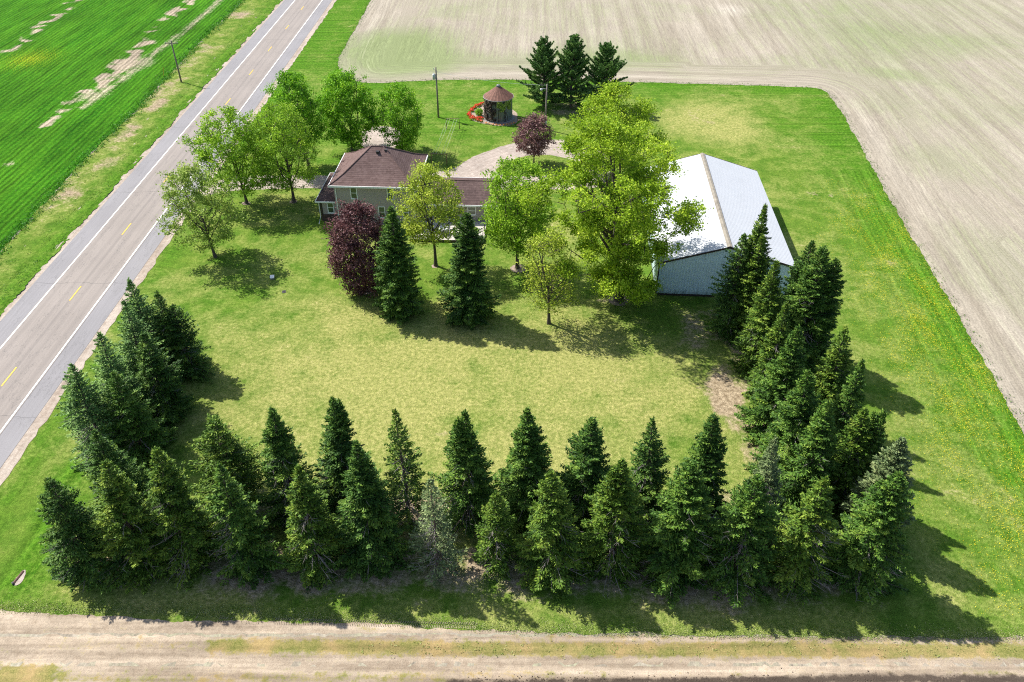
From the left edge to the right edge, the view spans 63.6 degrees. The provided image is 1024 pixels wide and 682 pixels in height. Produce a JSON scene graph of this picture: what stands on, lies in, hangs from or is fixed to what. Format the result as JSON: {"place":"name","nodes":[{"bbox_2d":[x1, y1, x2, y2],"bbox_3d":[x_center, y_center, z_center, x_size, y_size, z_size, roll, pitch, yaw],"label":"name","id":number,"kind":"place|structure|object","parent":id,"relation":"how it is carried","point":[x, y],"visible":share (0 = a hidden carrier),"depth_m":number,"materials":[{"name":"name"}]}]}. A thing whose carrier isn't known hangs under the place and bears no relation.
{"place":"outdoors","nodes":[
{"label":"outdoors","id":0,"kind":"place"},
{"bbox_2d":[0,0,245,264],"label":"crop field","id":1,"kind":"structure","parent":0,"point":[75,74],"depth_m":154.54,"materials":[{"name":"green plant"}]},
{"bbox_2d":[0,0,322,434],"bbox_3d":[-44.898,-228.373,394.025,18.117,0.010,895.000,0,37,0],"label":"road","id":2,"kind":"structure","parent":0,"point":[37,340],"depth_m":101.03,"materials":[{"name":"grey asphalt"}]},
{"bbox_2d":[203,140,609,194],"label":"driveway","id":3,"kind":"structure","parent":0,"point":[476,165],"depth_m":120.94,"materials":[{"name":"beige gravel"}]},
{"bbox_2d":[496,155,573,175],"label":"drive island","id":4,"kind":"structure","parent":3,"relation":"on","point":[550,161],"depth_m":122.02,"materials":[{"name":"green plant"}]},
{"bbox_2d":[512,111,556,162],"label":"purple tree","id":5,"kind":"object","parent":4,"relation":"on","point":[530,125],"visible":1,"depth_m":118.19,"materials":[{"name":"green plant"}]},
{"bbox_2d":[0,0,1023,638],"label":"lawn","id":6,"kind":"structure","parent":0,"point":[308,344],"depth_m":81.52,"materials":[{"name":"green plant"}]},
{"bbox_2d":[11,570,23,584],"bbox_3d":[-37.391,17.935,62.355,0.355,0.339,1.337,5,37,6],"label":"culvert pipe","id":7,"kind":"object","parent":6,"relation":"on","point":[17,577],"visible":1,"depth_m":62.30,"materials":[{"name":"black metal"}]},
{"bbox_2d":[15,570,25,584],"bbox_3d":[-37.200,17.886,62.387,0.657,0.001,1.439,0,37,0],"label":"sand patch","id":8,"kind":"object","parent":6,"relation":"on","point":[19,580],"visible":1,"depth_m":62.28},
{"bbox_2d":[35,476,114,591],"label":"spruce tree","id":9,"kind":"object","parent":6,"relation":"on","point":[67,517],"visible":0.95,"depth_m":59.53,"materials":[{"name":"green plant"}]},
{"bbox_2d":[55,363,138,474],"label":"spruce tree","id":10,"kind":"object","parent":6,"relation":"on","point":[91,408],"visible":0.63,"depth_m":68.49,"materials":[{"name":"green plant"}]},
{"bbox_2d":[84,428,151,519],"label":"spruce tree","id":11,"kind":"object","parent":6,"relation":"on","point":[101,448],"visible":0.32,"depth_m":63.26,"materials":[{"name":"green plant"}]},
{"bbox_2d":[90,331,161,411],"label":"spruce tree","id":12,"kind":"object","parent":6,"relation":"on","point":[106,361],"visible":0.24,"depth_m":71.70,"materials":[{"name":"green plant"}]},
{"bbox_2d":[85,370,177,479],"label":"spruce tree","id":13,"kind":"object","parent":6,"relation":"on","point":[134,422],"visible":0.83,"depth_m":69.91,"materials":[{"name":"green plant"}]},
{"bbox_2d":[86,458,182,594],"bbox_3d":[-28.017,12.769,60.183,7.439,11.922,6.158,-19,41,-24],"label":"spruce tree","id":14,"kind":"object","parent":6,"relation":"on","point":[122,511],"visible":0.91,"depth_m":59.66,"materials":[{"name":"green plant"}]},
{"bbox_2d":[112,298,180,395],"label":"spruce tree","id":15,"kind":"object","parent":6,"relation":"on","point":[132,339],"visible":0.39,"depth_m":75.68,"materials":[{"name":"green plant"}]},
{"bbox_2d":[120,277,180,369],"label":"spruce tree","id":16,"kind":"object","parent":6,"relation":"on","point":[145,311],"visible":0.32,"depth_m":78.19,"materials":[{"name":"green plant"}]},
{"bbox_2d":[131,330,196,437],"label":"spruce tree","id":17,"kind":"object","parent":6,"relation":"on","point":[164,382],"visible":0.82,"depth_m":73.85,"materials":[{"name":"green plant"}]},
{"bbox_2d":[151,290,206,381],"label":"spruce tree","id":18,"kind":"object","parent":6,"relation":"on","point":[159,319],"visible":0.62,"depth_m":78.76,"materials":[{"name":"green plant"}]},
{"bbox_2d":[145,446,225,591],"bbox_3d":[-24.565,12.559,60.000,6.157,12.569,5.587,0,37,0],"label":"spruce tree","id":19,"kind":"object","parent":6,"relation":"on","point":[172,505],"visible":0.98,"depth_m":59.92,"materials":[{"name":"green plant"}]},
{"bbox_2d":[163,303,215,382],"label":"spruce tree","id":20,"kind":"object","parent":6,"relation":"on","point":[195,349],"visible":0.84,"depth_m":79.89,"materials":[{"name":"green plant"}]},
{"bbox_2d":[151,159,254,257],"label":"maple tree","id":21,"kind":"object","parent":6,"relation":"on","point":[202,200],"visible":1,"depth_m":95.39,"materials":[{"name":"green plant"}]},
{"bbox_2d":[181,412,268,527],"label":"spruce tree","id":22,"kind":"object","parent":6,"relation":"on","point":[214,448],"visible":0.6,"depth_m":63.70,"materials":[{"name":"green plant"}]},
{"bbox_2d":[176,101,274,203],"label":"maple tree","id":23,"kind":"object","parent":6,"relation":"on","point":[214,140],"visible":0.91,"depth_m":105.35,"materials":[{"name":"green plant"}]},
{"bbox_2d":[205,461,292,590],"bbox_3d":[-19.603,13.155,59.857,6.803,12.450,5.690,0,37,0],"label":"spruce tree","id":24,"kind":"object","parent":6,"relation":"on","point":[240,526],"visible":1,"depth_m":59.79,"materials":[{"name":"green plant"}]},
{"bbox_2d":[245,100,324,202],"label":"maple tree","id":25,"kind":"object","parent":6,"relation":"on","point":[282,139],"visible":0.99,"depth_m":106.35,"materials":[{"name":"green plant"}]},
{"bbox_2d":[250,406,324,539],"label":"spruce tree","id":26,"kind":"object","parent":6,"relation":"on","point":[279,463],"visible":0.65,"depth_m":63.13,"materials":[{"name":"green plant"}]},
{"bbox_2d":[260,68,330,166],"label":"maple tree","id":27,"kind":"object","parent":6,"relation":"on","point":[289,80],"visible":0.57,"depth_m":114.28,"materials":[{"name":"green plant"}]},
{"bbox_2d":[274,463,344,593],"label":"spruce tree","id":28,"kind":"object","parent":6,"relation":"on","point":[311,549],"visible":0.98,"depth_m":59.89,"materials":[{"name":"green plant"}]},
{"bbox_2d":[313,396,371,528],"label":"spruce tree","id":29,"kind":"object","parent":6,"relation":"on","point":[336,446],"visible":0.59,"depth_m":62.79,"materials":[{"name":"green plant"}]},
{"bbox_2d":[315,65,381,150],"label":"maple tree","id":30,"kind":"object","parent":6,"relation":"on","point":[341,132],"visible":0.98,"depth_m":120.00,"materials":[{"name":"green plant"}]},
{"bbox_2d":[320,196,385,297],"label":"purple tree","id":31,"kind":"object","parent":6,"relation":"on","point":[343,230],"visible":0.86,"depth_m":89.16,"materials":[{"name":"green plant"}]},
{"bbox_2d":[330,439,415,582],"bbox_3d":[-10.717,12.065,60.535,7.103,13.060,6.773,0,37,0],"label":"spruce tree","id":32,"kind":"object","parent":6,"relation":"on","point":[369,533],"visible":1,"depth_m":60.18,"materials":[{"name":"green plant"}]},
{"bbox_2d":[362,126,399,147],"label":"gravel patch","id":33,"kind":"object","parent":6,"relation":"on","point":[377,139],"visible":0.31,"depth_m":128.89,"materials":[{"name":"beige gravel"}]},
{"bbox_2d":[371,205,424,324],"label":"spruce tree","id":34,"kind":"object","parent":6,"relation":"on","point":[398,281],"visible":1,"depth_m":86.58,"materials":[{"name":"green plant"}]},
{"bbox_2d":[371,80,426,150],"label":"maple tree","id":35,"kind":"object","parent":6,"relation":"on","point":[393,115],"visible":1,"depth_m":120.46,"materials":[{"name":"green plant"}]},
{"bbox_2d":[382,408,431,536],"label":"spruce tree","id":36,"kind":"object","parent":6,"relation":"on","point":[407,466],"visible":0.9,"depth_m":63.45,"materials":[{"name":"green plant"}]},
{"bbox_2d":[315,145,499,224],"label":"farmhouse","id":37,"kind":"object","parent":6,"relation":"on","point":[371,174],"visible":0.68,"depth_m":105.10,"materials":[{"name":"brown"}]},
{"bbox_2d":[327,203,334,213],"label":"window","id":38,"kind":"structure","parent":37,"relation":"in","point":[330,206],"depth_m":106.50,"materials":[{"name":"white paint"}]},
{"bbox_2d":[350,188,357,198],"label":"window","id":39,"kind":"structure","parent":37,"relation":"in","point":[353,191],"depth_m":104.32,"materials":[{"name":"white paint"}]},
{"bbox_2d":[378,206,385,217],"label":"window","id":40,"kind":"structure","parent":37,"relation":"in","point":[381,209],"depth_m":105.60,"materials":[{"name":"white glass"}]},
{"bbox_2d":[467,207,475,215],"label":"window","id":41,"kind":"structure","parent":37,"relation":"in","point":[472,210],"depth_m":106.09,"materials":[{"name":"white glass"}]},
{"bbox_2d":[386,159,465,266],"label":"maple tree","id":42,"kind":"object","parent":6,"relation":"on","point":[414,230],"visible":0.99,"depth_m":92.59,"materials":[{"name":"green plant"}]},
{"bbox_2d":[432,67,438,117],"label":"utility pole","id":43,"kind":"object","parent":6,"relation":"on","point":[434,75],"visible":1,"depth_m":133.28,"materials":[{"name":"grey wood"}]},
{"bbox_2d":[407,477,468,585],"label":"spruce tree","id":44,"kind":"object","parent":6,"relation":"on","point":[435,517],"visible":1,"depth_m":60.22,"materials":[{"name":"grey plant"}]},
{"bbox_2d":[431,118,459,162],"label":"clothesline","id":45,"kind":"object","parent":6,"relation":"on","point":[447,138],"visible":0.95,"depth_m":126.06,"materials":[{"name":"metal"}]},
{"bbox_2d":[411,220,486,241],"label":"deck","id":46,"kind":"structure","parent":6,"relation":"on","point":[479,224],"depth_m":105.34,"materials":[{"name":"brown wood"}]},
{"bbox_2d":[427,408,508,538],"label":"spruce tree","id":47,"kind":"object","parent":6,"relation":"on","point":[467,460],"visible":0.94,"depth_m":63.41,"materials":[{"name":"green plant"}]},
{"bbox_2d":[436,212,502,330],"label":"spruce tree","id":48,"kind":"object","parent":6,"relation":"on","point":[468,298],"visible":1,"depth_m":85.87,"materials":[{"name":"green plant"}]},
{"bbox_2d":[469,104,517,125],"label":"flower bed","id":49,"kind":"object","parent":6,"relation":"on","point":[514,113],"visible":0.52,"depth_m":135.47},
{"bbox_2d":[474,108,482,115],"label":"shrub","id":50,"kind":"object","parent":49,"relation":"on","point":[478,111],"visible":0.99,"depth_m":136.13,"materials":[{"name":"green plant"}]},
{"bbox_2d":[469,490,521,581],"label":"spruce tree","id":51,"kind":"object","parent":6,"relation":"on","point":[494,530],"visible":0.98,"depth_m":60.83,"materials":[{"name":"green plant"}]},
{"bbox_2d":[483,84,514,123],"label":"round crib","id":52,"kind":"object","parent":6,"relation":"on","point":[498,93],"visible":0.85,"depth_m":133.19,"materials":[{"name":"metal"}]},
{"bbox_2d":[483,98,495,121],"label":"climbing vine","id":53,"kind":"object","parent":52,"relation":"on","point":[486,106],"visible":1,"depth_m":133.38,"materials":[{"name":"brown plant"}]},
{"bbox_2d":[497,100,511,121],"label":"climbing vine","id":54,"kind":"object","parent":52,"relation":"on","point":[502,106],"visible":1,"depth_m":132.72,"materials":[{"name":"green plant"}]},
{"bbox_2d":[0,592,1023,643],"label":"track edge grass","id":55,"kind":"structure","parent":6,"relation":"on","point":[590,629],"depth_m":59.02,"materials":[{"name":"plant"}]},
{"bbox_2d":[475,155,557,268],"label":"maple tree","id":56,"kind":"object","parent":6,"relation":"on","point":[508,226],"visible":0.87,"depth_m":91.85,"materials":[{"name":"green plant"}]},
{"bbox_2d":[510,265,525,272],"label":"mulch ring","id":57,"kind":"object","parent":6,"relation":"on","point":[513,269],"visible":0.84,"depth_m":97.90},
{"bbox_2d":[488,407,556,535],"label":"spruce tree","id":58,"kind":"object","parent":6,"relation":"on","point":[528,458],"visible":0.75,"depth_m":62.77,"materials":[{"name":"green plant"}]},
{"bbox_2d":[516,35,567,105],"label":"pine tree","id":59,"kind":"object","parent":6,"relation":"on","point":[542,63],"visible":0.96,"depth_m":135.98,"materials":[{"name":"green plant"}]},
{"bbox_2d":[540,84,547,122],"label":"utility pole","id":60,"kind":"object","parent":6,"relation":"on","point":[541,89],"visible":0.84,"depth_m":129.31,"materials":[{"name":"grey wood"}]},
{"bbox_2d":[515,224,582,324],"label":"maple tree","id":61,"kind":"object","parent":6,"relation":"on","point":[541,277],"visible":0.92,"depth_m":84.47,"materials":[{"name":"green plant"}]},
{"bbox_2d":[512,470,592,602],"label":"spruce tree","id":62,"kind":"object","parent":6,"relation":"on","point":[548,545],"visible":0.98,"depth_m":59.17,"materials":[{"name":"green plant"}]},
{"bbox_2d":[554,33,592,107],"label":"pine tree","id":63,"kind":"object","parent":6,"relation":"on","point":[573,63],"visible":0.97,"depth_m":135.15,"materials":[{"name":"green plant"}]},
{"bbox_2d":[554,416,611,537],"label":"spruce tree","id":64,"kind":"object","parent":6,"relation":"on","point":[582,475],"visible":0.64,"depth_m":62.05,"materials":[{"name":"green plant"}]},
{"bbox_2d":[576,40,634,105],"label":"pine tree","id":65,"kind":"object","parent":6,"relation":"on","point":[605,67],"visible":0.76,"depth_m":134.98,"materials":[{"name":"green plant"}]},
{"bbox_2d":[506,109,713,307],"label":"linden tree","id":66,"kind":"object","parent":6,"relation":"on","point":[631,219],"visible":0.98,"depth_m":83.34,"materials":[{"name":"green plant"}]},
{"bbox_2d":[572,457,652,598],"bbox_3d":[7.592,12.974,59.802,5.588,12.387,6.773,18,40,22],"label":"spruce tree","id":67,"kind":"object","parent":6,"relation":"on","point":[612,534],"visible":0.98,"depth_m":59.59,"materials":[{"name":"green plant"}]},
{"bbox_2d":[561,78,674,176],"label":"linden tree","id":68,"kind":"object","parent":6,"relation":"on","point":[612,91],"visible":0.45,"depth_m":112.20,"materials":[{"name":"green plant"}]},
{"bbox_2d":[608,295,628,305],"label":"mulch ring","id":69,"kind":"object","parent":6,"relation":"on","point":[611,300],"visible":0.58,"depth_m":92.28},
{"bbox_2d":[628,416,670,532],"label":"spruce tree","id":70,"kind":"object","parent":6,"relation":"on","point":[649,460],"visible":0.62,"depth_m":62.78,"materials":[{"name":"green plant"}]},
{"bbox_2d":[638,459,722,609],"bbox_3d":[12.349,13.013,59.976,7.178,12.292,7.156,-16,40,-21],"label":"spruce tree","id":71,"kind":"object","parent":6,"relation":"on","point":[677,534],"visible":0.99,"depth_m":59.12,"materials":[{"name":"green plant"}]},
{"bbox_2d":[661,412,729,525],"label":"spruce tree","id":72,"kind":"object","parent":6,"relation":"on","point":[707,454],"visible":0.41,"depth_m":61.68,"materials":[{"name":"green plant"}]},
{"bbox_2d":[642,153,793,296],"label":"pole shed","id":73,"kind":"structure","parent":6,"relation":"on","point":[734,195],"depth_m":94.99,"materials":[{"name":"white metal"}]},
{"bbox_2d":[704,233,760,344],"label":"spruce tree","id":74,"kind":"object","parent":6,"relation":"on","point":[724,306],"visible":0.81,"depth_m":84.10,"materials":[{"name":"green plant"}]},
{"bbox_2d":[697,471,782,607],"bbox_3d":[16.579,13.599,59.350,6.077,11.668,8.055,0,37,0],"label":"spruce tree","id":75,"kind":"object","parent":6,"relation":"on","point":[743,535],"visible":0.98,"depth_m":58.67,"materials":[{"name":"green plant"}]},
{"bbox_2d":[718,232,768,345],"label":"spruce tree","id":76,"kind":"object","parent":6,"relation":"on","point":[746,300],"visible":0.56,"depth_m":82.38,"materials":[{"name":"green plant"}]},
{"bbox_2d":[716,203,775,325],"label":"spruce tree","id":77,"kind":"object","parent":6,"relation":"on","point":[756,233],"visible":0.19,"depth_m":81.71,"materials":[{"name":"green plant"}]},
{"bbox_2d":[727,259,785,379],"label":"spruce tree","id":78,"kind":"object","parent":6,"relation":"on","point":[763,313],"visible":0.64,"depth_m":78.44,"materials":[{"name":"green plant"}]},
{"bbox_2d":[741,300,790,408],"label":"spruce tree","id":79,"kind":"object","parent":6,"relation":"on","point":[777,335],"visible":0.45,"depth_m":74.60,"materials":[{"name":"green plant"}]},
{"bbox_2d":[748,435,788,546],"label":"spruce tree","id":80,"kind":"object","parent":6,"relation":"on","point":[768,473],"visible":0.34,"depth_m":61.04,"materials":[{"name":"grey plant"}]},
{"bbox_2d":[734,324,808,444],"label":"spruce tree","id":81,"kind":"object","parent":6,"relation":"on","point":[785,370],"visible":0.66,"depth_m":71.03,"materials":[{"name":"green plant"}]},
{"bbox_2d":[742,368,820,487],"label":"spruce tree","id":82,"kind":"object","parent":6,"relation":"on","point":[797,411],"visible":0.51,"depth_m":66.40,"materials":[{"name":"green plant"}]},
{"bbox_2d":[779,240,816,313],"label":"spruce tree","id":83,"kind":"object","parent":6,"relation":"on","point":[802,260],"visible":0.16,"depth_m":79.56,"materials":[{"name":"green plant"}]},
{"bbox_2d":[766,474,847,607],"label":"spruce tree","id":84,"kind":"object","parent":6,"relation":"on","point":[806,539],"visible":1,"depth_m":58.78,"materials":[{"name":"green plant"}]},
{"bbox_2d":[771,399,842,521],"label":"spruce tree","id":85,"kind":"object","parent":6,"relation":"on","point":[811,464],"visible":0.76,"depth_m":64.15,"materials":[{"name":"green plant"}]},
{"bbox_2d":[783,245,842,376],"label":"spruce tree","id":86,"kind":"object","parent":6,"relation":"on","point":[800,312],"visible":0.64,"depth_m":77.14,"materials":[{"name":"green plant"}]},
{"bbox_2d":[798,257,847,375],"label":"spruce tree","id":87,"kind":"object","parent":6,"relation":"on","point":[835,262],"visible":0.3,"depth_m":77.62,"materials":[{"name":"green plant"}]},
{"bbox_2d":[812,326,854,412],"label":"spruce tree","id":88,"kind":"object","parent":6,"relation":"on","point":[830,383],"visible":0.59,"depth_m":72.16,"materials":[{"name":"green plant"}]},
{"bbox_2d":[830,358,866,459],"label":"spruce tree","id":89,"kind":"object","parent":6,"relation":"on","point":[845,409],"visible":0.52,"depth_m":68.83,"materials":[{"name":"green plant"}]},
{"bbox_2d":[829,406,877,517],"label":"spruce tree","id":90,"kind":"object","parent":6,"relation":"on","point":[857,444],"visible":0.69,"depth_m":64.21,"materials":[{"name":"green plant"}]},
{"bbox_2d":[834,408,888,509],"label":"spruce tree","id":91,"kind":"object","parent":6,"relation":"on","point":[877,423],"visible":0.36,"depth_m":63.48,"materials":[{"name":"green plant"}]},
{"bbox_2d":[819,470,914,604],"bbox_3d":[25.687,13.876,59.102,7.804,12.667,6.223,17,40,22],"label":"spruce tree","id":92,"kind":"object","parent":6,"relation":"on","point":[869,552],"visible":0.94,"depth_m":58.12,"materials":[{"name":"green plant"}]},
{"bbox_2d":[837,436,916,545],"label":"spruce tree","id":93,"kind":"object","parent":6,"relation":"on","point":[893,460],"visible":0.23,"depth_m":60.76,"materials":[{"name":"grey plant"}]},
{"bbox_2d":[799,179,1023,614],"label":"dandelions","id":94,"kind":"object","parent":6,"relation":"on","point":[936,377],"visible":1,"depth_m":81.90,"materials":[{"name":"plant"}]},
{"bbox_2d":[0,0,1023,666],"bbox_3d":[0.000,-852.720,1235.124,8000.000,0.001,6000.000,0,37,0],"label":"ground","id":95,"kind":"structure","parent":0,"point":[926,96],"depth_m":155.03,"materials":[{"name":"soil"}]},
{"bbox_2d":[0,0,282,315],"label":"roadside verge","id":96,"kind":"structure","parent":95,"relation":"on","point":[47,219],"depth_m":123.74,"materials":[{"name":"green plant"}]},
{"bbox_2d":[1,4,235,291],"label":"verge weeds","id":97,"kind":"object","parent":96,"relation":"on","point":[111,148],"visible":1,"depth_m":127.26,"materials":[{"name":"green plant"}]},
{"bbox_2d":[165,40,181,82],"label":"utility pole","id":98,"kind":"object","parent":96,"relation":"on","point":[171,43],"visible":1,"depth_m":147.09,"materials":[{"name":"grey wood"}]},
{"bbox_2d":[0,0,293,345],"bbox_3d":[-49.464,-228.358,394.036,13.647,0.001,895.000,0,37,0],"label":"paved shoulder","id":99,"kind":"object","parent":95,"relation":"on","point":[20,309],"visible":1,"depth_m":112.90},
{"bbox_2d":[0,0,331,467],"bbox_3d":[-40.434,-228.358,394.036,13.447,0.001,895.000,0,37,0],"label":"paved shoulder","id":100,"kind":"object","parent":95,"relation":"on","point":[22,420],"visible":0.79,"depth_m":90.52},
{"bbox_2d":[0,0,335,484],"bbox_3d":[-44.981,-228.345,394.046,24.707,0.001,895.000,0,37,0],"label":"gravel shoulder","id":101,"kind":"object","parent":95,"relation":"on","point":[17,452],"visible":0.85,"depth_m":97.37},
{"bbox_2d":[0,610,1023,681],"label":"dirt track","id":102,"kind":"structure","parent":0,"point":[241,656],"depth_m":57.16,"materials":[{"name":"beige soil"}]},
{"bbox_2d":[194,616,477,628],"bbox_3d":[-12.696,20.188,59.243,20.438,0.042,0.503,1,37,1],"label":"tyre print","id":103,"kind":"object","parent":102,"relation":"on","point":[362,621],"visible":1,"depth_m":59.21,"materials":[{"name":"soil"}]},
{"bbox_2d":[468,668,954,681],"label":"soil clods","id":104,"kind":"object","parent":102,"relation":"on","point":[702,678],"visible":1,"depth_m":55.69,"materials":[{"name":"brown soil"}]},
{"bbox_2d":[361,639,1023,659],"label":"track grass","id":105,"kind":"structure","parent":0,"point":[680,649],"depth_m":57.54,"materials":[{"name":"plant"}]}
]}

